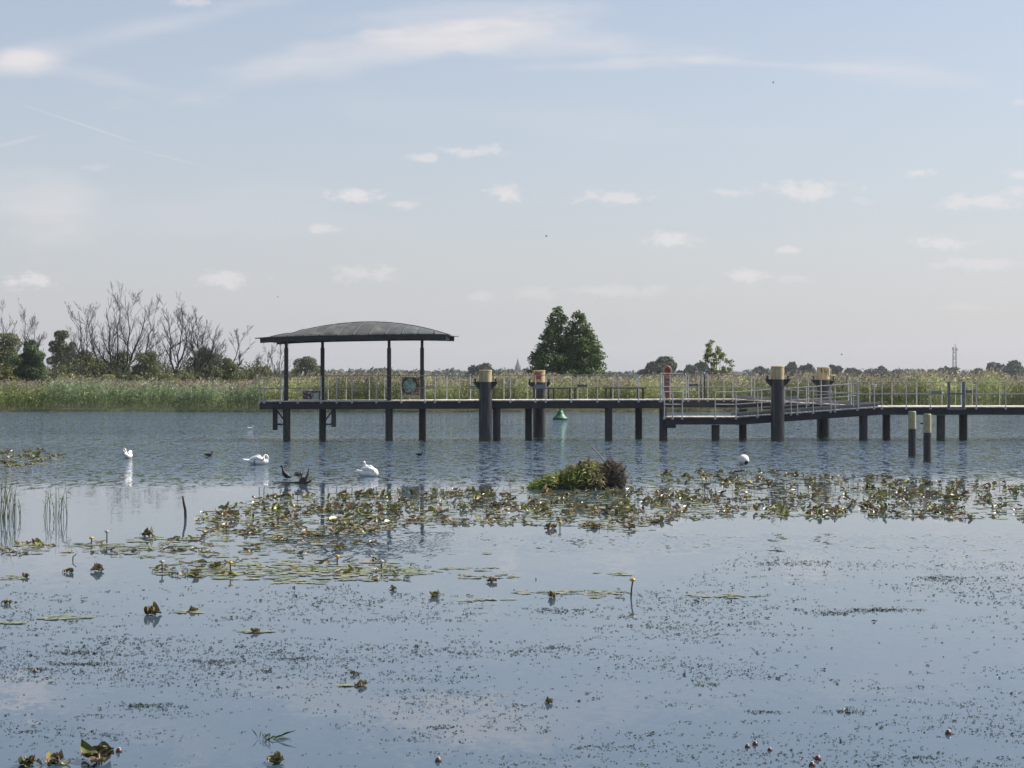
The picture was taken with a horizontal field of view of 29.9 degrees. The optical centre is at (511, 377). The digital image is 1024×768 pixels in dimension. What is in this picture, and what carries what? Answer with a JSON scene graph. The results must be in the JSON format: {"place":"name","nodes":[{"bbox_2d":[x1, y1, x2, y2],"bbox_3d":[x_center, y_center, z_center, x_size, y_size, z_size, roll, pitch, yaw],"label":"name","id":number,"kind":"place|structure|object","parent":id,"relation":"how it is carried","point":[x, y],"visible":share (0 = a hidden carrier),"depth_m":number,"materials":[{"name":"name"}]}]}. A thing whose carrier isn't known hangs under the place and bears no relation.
{"place":"outdoors","nodes":[
{"label":"outdoors","id":0,"kind":"place"},
{"bbox_2d":[0,366,1023,411],"bbox_3d":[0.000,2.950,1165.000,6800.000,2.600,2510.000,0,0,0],"label":"ground","id":1,"kind":"structure","parent":0,"point":[249,409],"depth_m":152.21,"materials":[{"name":"green plant"}]},
{"bbox_2d":[0,369,13,382],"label":"shrub","id":2,"kind":"object","parent":1,"relation":"on","point":[7,374],"visible":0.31,"depth_m":191.66,"materials":[{"name":"green plant"}]},
{"bbox_2d":[0,332,22,380],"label":"leafy tree","id":3,"kind":"object","parent":1,"relation":"on","point":[6,348],"visible":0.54,"depth_m":231.63,"materials":[{"name":"green plant"}]},
{"bbox_2d":[0,300,29,367],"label":"bare tree","id":4,"kind":"object","parent":1,"relation":"on","point":[1,325],"visible":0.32,"depth_m":239.04,"materials":[{"name":"grey plant"}]},
{"bbox_2d":[9,339,49,385],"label":"leafy tree","id":5,"kind":"object","parent":1,"relation":"on","point":[30,360],"visible":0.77,"depth_m":187.11,"materials":[{"name":"green plant"}]},
{"bbox_2d":[16,298,47,352],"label":"bare tree","id":6,"kind":"object","parent":1,"relation":"on","point":[39,340],"visible":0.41,"depth_m":237.66,"materials":[{"name":"grey plant"}]},
{"bbox_2d":[46,330,76,378],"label":"leafy tree","id":7,"kind":"object","parent":1,"relation":"on","point":[57,349],"visible":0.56,"depth_m":261.37,"materials":[{"name":"green plant"}]},
{"bbox_2d":[54,373,85,383],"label":"shrub","id":8,"kind":"object","parent":1,"relation":"on","point":[69,375],"visible":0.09,"depth_m":195.60,"materials":[{"name":"green plant"}]},
{"bbox_2d":[61,301,102,375],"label":"bare tree","id":9,"kind":"object","parent":1,"relation":"on","point":[73,356],"visible":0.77,"depth_m":236.07,"materials":[{"name":"grey plant"}]},
{"bbox_2d":[66,350,107,378],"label":"bush","id":10,"kind":"object","parent":1,"relation":"on","point":[91,360],"visible":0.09,"depth_m":239.47,"materials":[{"name":"green plant"}]},
{"bbox_2d":[86,374,115,388],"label":"shrub","id":11,"kind":"object","parent":1,"relation":"on","point":[109,375],"visible":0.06,"depth_m":199.76,"materials":[{"name":"green plant"}]},
{"bbox_2d":[99,351,130,381],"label":"bush","id":12,"kind":"object","parent":1,"relation":"on","point":[120,369],"visible":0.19,"depth_m":237.45,"materials":[{"name":"green plant"}]},
{"bbox_2d":[69,280,163,380],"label":"bare tree","id":13,"kind":"object","parent":1,"relation":"on","point":[116,353],"visible":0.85,"depth_m":231.94,"materials":[{"name":"grey plant"}]},
{"bbox_2d":[124,374,149,383],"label":"shrub","id":14,"kind":"object","parent":1,"relation":"on","point":[136,377],"visible":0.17,"depth_m":203.56,"materials":[{"name":"green plant"}]},
{"bbox_2d":[130,350,162,381],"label":"bush","id":15,"kind":"object","parent":1,"relation":"on","point":[147,359],"visible":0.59,"depth_m":221.31,"materials":[{"name":"green plant"}]},
{"bbox_2d":[0,353,306,384],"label":"scrub","id":16,"kind":"object","parent":1,"relation":"on","point":[177,375],"visible":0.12,"depth_m":224.84,"materials":[{"name":"green plant"}]},
{"bbox_2d":[145,329,163,362],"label":"bare tree","id":17,"kind":"object","parent":1,"relation":"on","point":[156,341],"visible":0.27,"depth_m":235.85,"materials":[{"name":"grey plant"}]},
{"bbox_2d":[153,373,180,393],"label":"shrub","id":18,"kind":"object","parent":1,"relation":"on","point":[170,377],"visible":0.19,"depth_m":204.71,"materials":[{"name":"green plant"}]},
{"bbox_2d":[154,293,195,377],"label":"bare tree","id":19,"kind":"object","parent":1,"relation":"on","point":[178,362],"visible":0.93,"depth_m":227.98,"materials":[{"name":"grey plant"}]},
{"bbox_2d":[181,375,198,383],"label":"shrub","id":20,"kind":"object","parent":1,"relation":"on","point":[184,377],"visible":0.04,"depth_m":204.14,"materials":[{"name":"green plant"}]},
{"bbox_2d":[183,348,222,380],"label":"leafy tree","id":21,"kind":"object","parent":1,"relation":"on","point":[205,372],"visible":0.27,"depth_m":235.38,"materials":[{"name":"green plant"}]},
{"bbox_2d":[185,307,224,379],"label":"bare tree","id":22,"kind":"object","parent":1,"relation":"on","point":[203,357],"visible":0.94,"depth_m":228.51,"materials":[{"name":"grey plant"}]},
{"bbox_2d":[211,372,226,383],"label":"shrub","id":23,"kind":"object","parent":1,"relation":"on","point":[217,375],"visible":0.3,"depth_m":199.78,"materials":[{"name":"green plant"}]},
{"bbox_2d":[215,358,239,381],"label":"bush","id":24,"kind":"object","parent":1,"relation":"on","point":[225,366],"visible":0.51,"depth_m":213.27,"materials":[{"name":"green plant"}]},
{"bbox_2d":[214,324,256,368],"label":"bare tree","id":25,"kind":"object","parent":1,"relation":"on","point":[239,355],"visible":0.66,"depth_m":226.22,"materials":[{"name":"grey plant"}]},
{"bbox_2d":[249,353,264,379],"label":"bare tree","id":26,"kind":"object","parent":1,"relation":"on","point":[252,374],"visible":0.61,"depth_m":221.71,"materials":[{"name":"grey plant"}]},
{"bbox_2d":[236,367,283,380],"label":"bush","id":27,"kind":"object","parent":1,"relation":"on","point":[268,370],"visible":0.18,"depth_m":268.05,"materials":[{"name":"green plant"}]},
{"bbox_2d":[256,343,276,381],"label":"bare tree","id":28,"kind":"object","parent":1,"relation":"on","point":[272,350],"visible":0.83,"depth_m":224.46,"materials":[{"name":"grey plant"}]},
{"bbox_2d":[266,344,289,378],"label":"bare tree","id":29,"kind":"object","parent":1,"relation":"on","point":[278,363],"visible":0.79,"depth_m":226.24,"materials":[{"name":"grey plant"}]},
{"bbox_2d":[289,356,325,377],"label":"leafy tree","id":30,"kind":"object","parent":1,"relation":"on","point":[308,363],"visible":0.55,"depth_m":329.32,"materials":[{"name":"green plant"}]},
{"bbox_2d":[398,370,419,377],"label":"distant tree","id":31,"kind":"object","parent":1,"relation":"on","point":[409,372],"visible":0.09,"depth_m":948.29,"materials":[{"name":"green plant"}]},
{"bbox_2d":[468,362,503,378],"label":"distant tree","id":32,"kind":"object","parent":1,"relation":"on","point":[473,369],"visible":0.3,"depth_m":618.36,"materials":[{"name":"green plant"}]},
{"bbox_2d":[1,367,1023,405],"bbox_3d":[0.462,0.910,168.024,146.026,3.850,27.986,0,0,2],"label":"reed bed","id":33,"kind":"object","parent":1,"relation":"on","point":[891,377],"visible":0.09,"depth_m":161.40,"materials":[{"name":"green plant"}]},
{"bbox_2d":[48,366,983,380],"bbox_3d":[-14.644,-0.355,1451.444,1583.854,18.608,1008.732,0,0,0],"label":"distant wood","id":34,"kind":"object","parent":1,"relation":"on","point":[451,371],"visible":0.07,"depth_m":1071.12,"materials":[{"name":"green plant"}]},
{"bbox_2d":[515,359,525,370],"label":"church","id":35,"kind":"structure","parent":1,"relation":"on","point":[517,367],"depth_m":2047.98,"materials":[{"name":"grey brick"}]},
{"bbox_2d":[522,306,607,380],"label":"broadleaf tree","id":36,"kind":"object","parent":1,"relation":"on","point":[571,348],"visible":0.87,"depth_m":189.07,"materials":[{"name":"green plant"}]},
{"bbox_2d":[637,356,677,379],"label":"distant tree","id":37,"kind":"object","parent":1,"relation":"on","point":[659,364],"visible":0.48,"depth_m":558.04,"materials":[{"name":"green plant"}]},
{"bbox_2d":[676,364,702,378],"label":"distant tree","id":38,"kind":"object","parent":1,"relation":"on","point":[690,369],"visible":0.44,"depth_m":638.05,"materials":[{"name":"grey plant"}]},
{"bbox_2d":[694,362,713,377],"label":"distant tree","id":39,"kind":"object","parent":1,"relation":"on","point":[703,367],"visible":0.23,"depth_m":658.72,"materials":[{"name":"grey plant"}]},
{"bbox_2d":[699,340,734,392],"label":"young tree","id":40,"kind":"object","parent":1,"relation":"on","point":[709,353],"visible":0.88,"depth_m":167.81,"materials":[{"name":"green plant"}]},
{"bbox_2d":[753,366,769,382],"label":"distant tree","id":41,"kind":"object","parent":1,"relation":"on","point":[760,370],"visible":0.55,"depth_m":798.17,"materials":[{"name":"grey plant"}]},
{"bbox_2d":[784,361,802,375],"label":"distant tree","id":42,"kind":"object","parent":1,"relation":"on","point":[791,367],"visible":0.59,"depth_m":717.79,"materials":[{"name":"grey plant"}]},
{"bbox_2d":[798,363,816,377],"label":"distant tree","id":43,"kind":"object","parent":1,"relation":"on","point":[808,367],"visible":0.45,"depth_m":738.85,"materials":[{"name":"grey plant"}]},
{"bbox_2d":[829,364,843,377],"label":"distant tree","id":44,"kind":"object","parent":1,"relation":"on","point":[836,369],"visible":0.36,"depth_m":758.17,"materials":[{"name":"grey plant"}]},
{"bbox_2d":[844,367,864,379],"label":"distant tree","id":45,"kind":"object","parent":1,"relation":"on","point":[850,370],"visible":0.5,"depth_m":897.64,"materials":[{"name":"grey plant"}]},
{"bbox_2d":[864,365,890,380],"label":"distant tree","id":46,"kind":"object","parent":1,"relation":"on","point":[882,369],"visible":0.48,"depth_m":846.52,"materials":[{"name":"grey plant"}]},
{"bbox_2d":[889,369,906,378],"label":"distant tree","id":47,"kind":"object","parent":1,"relation":"on","point":[897,371],"visible":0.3,"depth_m":947.55,"materials":[{"name":"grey plant"}]},
{"bbox_2d":[937,365,959,380],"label":"distant tree","id":48,"kind":"object","parent":1,"relation":"on","point":[953,369],"visible":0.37,"depth_m":897.08,"materials":[{"name":"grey plant"}]},
{"bbox_2d":[952,343,957,366],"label":"radio mast","id":49,"kind":"object","parent":1,"relation":"on","point":[955,352],"visible":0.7,"depth_m":1498.70,"materials":[{"name":"metal"}]},
{"bbox_2d":[985,362,1004,378],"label":"distant tree","id":50,"kind":"object","parent":1,"relation":"on","point":[996,365],"visible":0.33,"depth_m":817.61,"materials":[{"name":"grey plant"}]},
{"bbox_2d":[996,360,1023,379],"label":"distant tree","id":51,"kind":"object","parent":1,"relation":"on","point":[1012,367],"visible":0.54,"depth_m":797.13,"materials":[{"name":"grey plant"}]},
{"bbox_2d":[0,411,1023,767],"bbox_3d":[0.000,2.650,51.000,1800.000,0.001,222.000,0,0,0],"label":"water","id":52,"kind":"structure","parent":0,"point":[150,483],"depth_m":22.62,"materials":[{"name":"blue liquid"}]},
{"bbox_2d":[0,474,17,517],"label":"reed clump","id":53,"kind":"object","parent":52,"relation":"in","point":[5,499],"visible":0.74,"depth_m":36.39,"materials":[{"name":"green plant"}]},
{"bbox_2d":[7,488,24,518],"bbox_3d":[-9.258,2.433,36.177,0.384,0.734,0.515,0,0,18],"label":"reed clump","id":54,"kind":"object","parent":52,"relation":"in","point":[14,502],"visible":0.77,"depth_m":36.13,"materials":[{"name":"green plant"}]},
{"bbox_2d":[18,754,41,766],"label":"water lily","id":55,"kind":"object","parent":52,"relation":"on","point":[28,761],"visible":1,"depth_m":13.10,"materials":[{"name":"green plant"}]},
{"bbox_2d":[42,486,53,516],"bbox_3d":[-8.857,2.408,36.750,0.279,0.786,0.556,0,0,0],"label":"reed clump","id":56,"kind":"object","parent":52,"relation":"in","point":[47,503],"visible":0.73,"depth_m":36.66,"materials":[{"name":"green plant"}]},
{"bbox_2d":[45,748,70,764],"bbox_3d":[-3.136,2.608,13.169,0.206,0.130,0.161,0,0,39],"label":"water lily","id":57,"kind":"object","parent":52,"relation":"on","point":[53,757],"visible":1,"depth_m":13.16,"materials":[{"name":"green plant"}]},
{"bbox_2d":[49,482,72,517],"bbox_3d":[-8.547,2.385,36.295,0.479,0.832,0.612,0,0,0],"label":"reed clump","id":58,"kind":"object","parent":52,"relation":"in","point":[56,501],"visible":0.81,"depth_m":36.25,"materials":[{"name":"green plant"}]},
{"bbox_2d":[62,568,73,572],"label":"water lily","id":59,"kind":"object","parent":52,"relation":"on","point":[71,570],"visible":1,"depth_m":26.05,"materials":[{"name":"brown plant"}]},
{"bbox_2d":[80,739,113,763],"bbox_3d":[-2.854,2.585,13.194,0.235,0.203,0.375,0,0,-9],"label":"water lily","id":60,"kind":"object","parent":52,"relation":"on","point":[102,751],"visible":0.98,"depth_m":13.25,"materials":[{"name":"green plant"}]},
{"bbox_2d":[90,562,104,571],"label":"water lily","id":61,"kind":"object","parent":52,"relation":"on","point":[98,566],"visible":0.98,"depth_m":26.22,"materials":[{"name":"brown plant"}]},
{"bbox_2d":[122,448,132,457],"bbox_3d":[-12.698,2.505,63.368,0.347,0.381,0.593,0,0,0],"label":"swan","id":62,"kind":"object","parent":52,"relation":"on","point":[128,454],"visible":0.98,"depth_m":63.19,"materials":[{"name":"white"}]},
{"bbox_2d":[139,526,154,535],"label":"water lily","id":63,"kind":"object","parent":52,"relation":"on","point":[146,531],"visible":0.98,"depth_m":32.06,"materials":[{"name":"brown plant"}]},
{"bbox_2d":[144,601,160,614],"bbox_3d":[-4.006,2.583,21.442,0.209,0.184,0.175,0,0,-5],"label":"water lily","id":64,"kind":"object","parent":52,"relation":"on","point":[154,609],"visible":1,"depth_m":21.41,"materials":[{"name":"green plant"}]},
{"bbox_2d":[182,496,186,517],"bbox_3d":[-6.203,2.577,36.384,0.107,0.648,0.060,0,0,0],"label":"stake","id":65,"kind":"object","parent":52,"relation":"in","point":[185,510],"visible":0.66,"depth_m":36.37,"materials":[{"name":"wood"}]},
{"bbox_2d":[179,559,206,563],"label":"water lily","id":66,"kind":"object","parent":52,"relation":"on","point":[201,560],"visible":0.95,"depth_m":27.35,"materials":[{"name":"green plant"}]},
{"bbox_2d":[243,543,260,548],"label":"water lily","id":67,"kind":"object","parent":52,"relation":"on","point":[255,545],"visible":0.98,"depth_m":29.93,"materials":[{"name":"green plant"}]},
{"bbox_2d":[242,454,268,464],"bbox_3d":[-7.832,2.512,58.655,0.794,0.348,0.322,0,0,0],"label":"swan","id":68,"kind":"object","parent":52,"relation":"on","point":[256,459],"visible":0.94,"depth_m":58.56,"materials":[{"name":"white"}]},
{"bbox_2d":[253,730,295,741],"bbox_3d":[-1.742,2.655,14.093,0.284,0.151,0.225,0,0,-29],"label":"water plant","id":69,"kind":"object","parent":52,"relation":"in","point":[273,736],"visible":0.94,"depth_m":14.06,"materials":[{"name":"green plant"}]},
{"bbox_2d":[267,751,284,764],"bbox_3d":[-1.619,2.617,13.183,0.127,0.106,0.123,0,0,-17],"label":"water lily","id":70,"kind":"object","parent":52,"relation":"on","point":[276,758],"visible":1,"depth_m":13.15,"materials":[{"name":"green plant"}]},
{"bbox_2d":[280,465,290,481],"bbox_3d":[-5.671,2.401,48.032,0.302,0.428,0.156,0,0,0],"label":"coot","id":71,"kind":"object","parent":52,"relation":"on","point":[285,474],"visible":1,"depth_m":48.00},
{"bbox_2d":[273,467,311,483],"bbox_3d":[-5.473,2.461,47.845,0.983,0.453,0.127,0,0,0],"label":"driftwood","id":72,"kind":"object","parent":52,"relation":"on","point":[302,480],"visible":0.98,"depth_m":47.82,"materials":[{"name":"brown wood"}]},
{"bbox_2d":[304,532,321,535],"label":"water lily","id":73,"kind":"object","parent":52,"relation":"on","point":[312,533],"visible":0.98,"depth_m":31.96,"materials":[{"name":"green plant"}]},
{"bbox_2d":[341,519,365,524],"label":"water lily","id":74,"kind":"object","parent":52,"relation":"on","point":[345,521],"visible":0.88,"depth_m":34.41,"materials":[{"name":"green plant"}]},
{"bbox_2d":[354,679,366,686],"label":"water lily","id":75,"kind":"object","parent":52,"relation":"on","point":[360,683],"visible":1,"depth_m":16.48,"materials":[{"name":"green plant"}]},
{"bbox_2d":[356,461,377,475],"bbox_3d":[-3.896,2.464,51.623,0.608,0.445,0.312,0,0,0],"label":"swan","id":76,"kind":"object","parent":52,"relation":"on","point":[367,470],"visible":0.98,"depth_m":51.51,"materials":[{"name":"white"}]},
{"bbox_2d":[429,590,440,596],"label":"water lily","id":77,"kind":"object","parent":52,"relation":"on","point":[434,594],"visible":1,"depth_m":23.19,"materials":[{"name":"green plant"}]},
{"bbox_2d":[474,370,496,440],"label":"mooring pile","id":78,"kind":"object","parent":52,"relation":"in","point":[485,385],"visible":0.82,"depth_m":80.07,"materials":[{"name":"paint"}]},
{"bbox_2d":[0,446,1023,516],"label":"lily leaves","id":79,"kind":"object","parent":52,"relation":"on","point":[276,507],"visible":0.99,"depth_m":41.21,"materials":[{"name":"green plant"}]},
{"bbox_2d":[0,552,1023,767],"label":"floating weed","id":80,"kind":"object","parent":52,"relation":"on","point":[417,645],"visible":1,"depth_m":17.83,"materials":[{"name":"green plant"}]},
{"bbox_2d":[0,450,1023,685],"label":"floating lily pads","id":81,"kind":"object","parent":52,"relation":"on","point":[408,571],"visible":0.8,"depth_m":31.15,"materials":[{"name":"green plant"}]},
{"bbox_2d":[335,565,361,572],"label":"water lily","id":82,"kind":"object","parent":81,"relation":"on","point":[356,567],"visible":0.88,"depth_m":26.21,"materials":[{"name":"green plant"}]},
{"bbox_2d":[528,370,550,437],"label":"mooring pile","id":83,"kind":"object","parent":52,"relation":"in","point":[538,423],"visible":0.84,"depth_m":84.52,"materials":[{"name":"paint"}]},
{"bbox_2d":[544,522,556,528],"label":"water lily","id":84,"kind":"object","parent":52,"relation":"on","point":[551,525],"visible":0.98,"depth_m":33.62,"materials":[{"name":"green plant"}]},
{"bbox_2d":[548,591,557,597],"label":"water lily","id":85,"kind":"object","parent":52,"relation":"on","point":[551,594],"visible":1,"depth_m":23.07,"materials":[{"name":"green plant"}]},
{"bbox_2d":[553,408,567,419],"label":"green buoy","id":86,"kind":"object","parent":52,"relation":"on","point":[559,415],"visible":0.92,"depth_m":120.19,"materials":[{"name":"paint"}]},
{"bbox_2d":[523,447,636,489],"bbox_3d":[1.558,2.290,45.917,2.814,1.288,1.561,0,0,0],"label":"nest mound","id":87,"kind":"object","parent":52,"relation":"on","point":[584,474],"visible":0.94,"depth_m":45.62,"materials":[{"name":"green plant"}]},
{"bbox_2d":[618,515,634,521],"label":"water lily","id":88,"kind":"object","parent":52,"relation":"on","point":[627,519],"visible":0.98,"depth_m":35.25,"materials":[{"name":"green plant"}]},
{"bbox_2d":[623,521,635,528],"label":"water lily","id":89,"kind":"object","parent":52,"relation":"on","point":[631,526],"visible":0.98,"depth_m":33.63,"materials":[{"name":"green plant"}]},
{"bbox_2d":[630,578,635,596],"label":"lily flower","id":90,"kind":"object","parent":52,"relation":"on","point":[632,580],"visible":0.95,"depth_m":23.17,"materials":[{"name":"yellow plant"}]},
{"bbox_2d":[258,373,1023,439],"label":"jetty","id":91,"kind":"object","parent":52,"relation":"in","point":[799,409],"visible":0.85,"depth_m":80.86,"materials":[{"name":"grey wood"}]},
{"bbox_2d":[303,390,319,398],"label":"information board","id":92,"kind":"object","parent":91,"relation":"on","point":[311,394],"visible":0.96,"depth_m":83.25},
{"bbox_2d":[255,321,458,400],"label":"pavilion","id":93,"kind":"structure","parent":91,"relation":"on","point":[389,332],"depth_m":80.96,"materials":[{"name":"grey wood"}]},
{"bbox_2d":[402,377,419,399],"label":"information board","id":94,"kind":"object","parent":91,"relation":"on","point":[410,386],"visible":0.95,"depth_m":83.36,"materials":[{"name":"teal"}]},
{"bbox_2d":[546,388,576,398],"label":"bench","id":95,"kind":"object","parent":91,"relation":"on","point":[563,388],"visible":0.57,"depth_m":83.02,"materials":[{"name":"grey wood"}]},
{"bbox_2d":[602,388,646,398],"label":"bench","id":96,"kind":"object","parent":91,"relation":"on","point":[623,388],"visible":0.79,"depth_m":83.02,"materials":[{"name":"grey wood"}]},
{"bbox_2d":[663,365,671,398],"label":"lifebuoy post","id":97,"kind":"object","parent":91,"relation":"on","point":[667,369],"visible":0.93,"depth_m":83.24,"materials":[{"name":"red plastic"}]},
{"bbox_2d":[652,515,672,521],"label":"water lily","id":98,"kind":"object","parent":52,"relation":"on","point":[661,517],"visible":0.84,"depth_m":35.41,"materials":[{"name":"green plant"}]},
{"bbox_2d":[738,454,748,463],"bbox_3d":[7.080,2.514,58.667,0.330,0.328,0.338,0,0,0],"label":"white buoy","id":99,"kind":"object","parent":52,"relation":"on","point":[743,459],"visible":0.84,"depth_m":58.55,"materials":[{"name":"plastic"}]},
{"bbox_2d":[765,366,790,440],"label":"mooring pile","id":100,"kind":"object","parent":52,"relation":"in","point":[777,382],"visible":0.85,"depth_m":79.96,"materials":[{"name":"paint"}]},
{"bbox_2d":[809,509,829,515],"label":"water lily","id":101,"kind":"object","parent":52,"relation":"on","point":[819,512],"visible":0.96,"depth_m":36.60,"materials":[{"name":"green plant"}]},
{"bbox_2d":[811,367,835,437],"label":"mooring pile","id":102,"kind":"object","parent":52,"relation":"in","point":[823,428],"visible":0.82,"depth_m":84.71,"materials":[{"name":"paint"}]},
{"bbox_2d":[908,411,918,456],"bbox_3d":[13.435,2.488,64.373,0.288,2.724,0.288,0,0,45],"label":"mooring post","id":103,"kind":"object","parent":52,"relation":"in","point":[912,418],"visible":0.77,"depth_m":64.27,"materials":[{"name":"beige paint"}]},
{"bbox_2d":[923,414,933,461],"bbox_3d":[13.097,2.494,60.456,0.278,2.711,0.278,0,0,45],"label":"mooring post","id":104,"kind":"object","parent":52,"relation":"in","point":[927,421],"visible":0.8,"depth_m":60.36,"materials":[{"name":"beige paint"}]},
{"bbox_2d":[0,0,1023,373],"label":"sky","id":105,"kind":"structure","parent":0,"point":[412,162],"materials":[{"name":"blue"}]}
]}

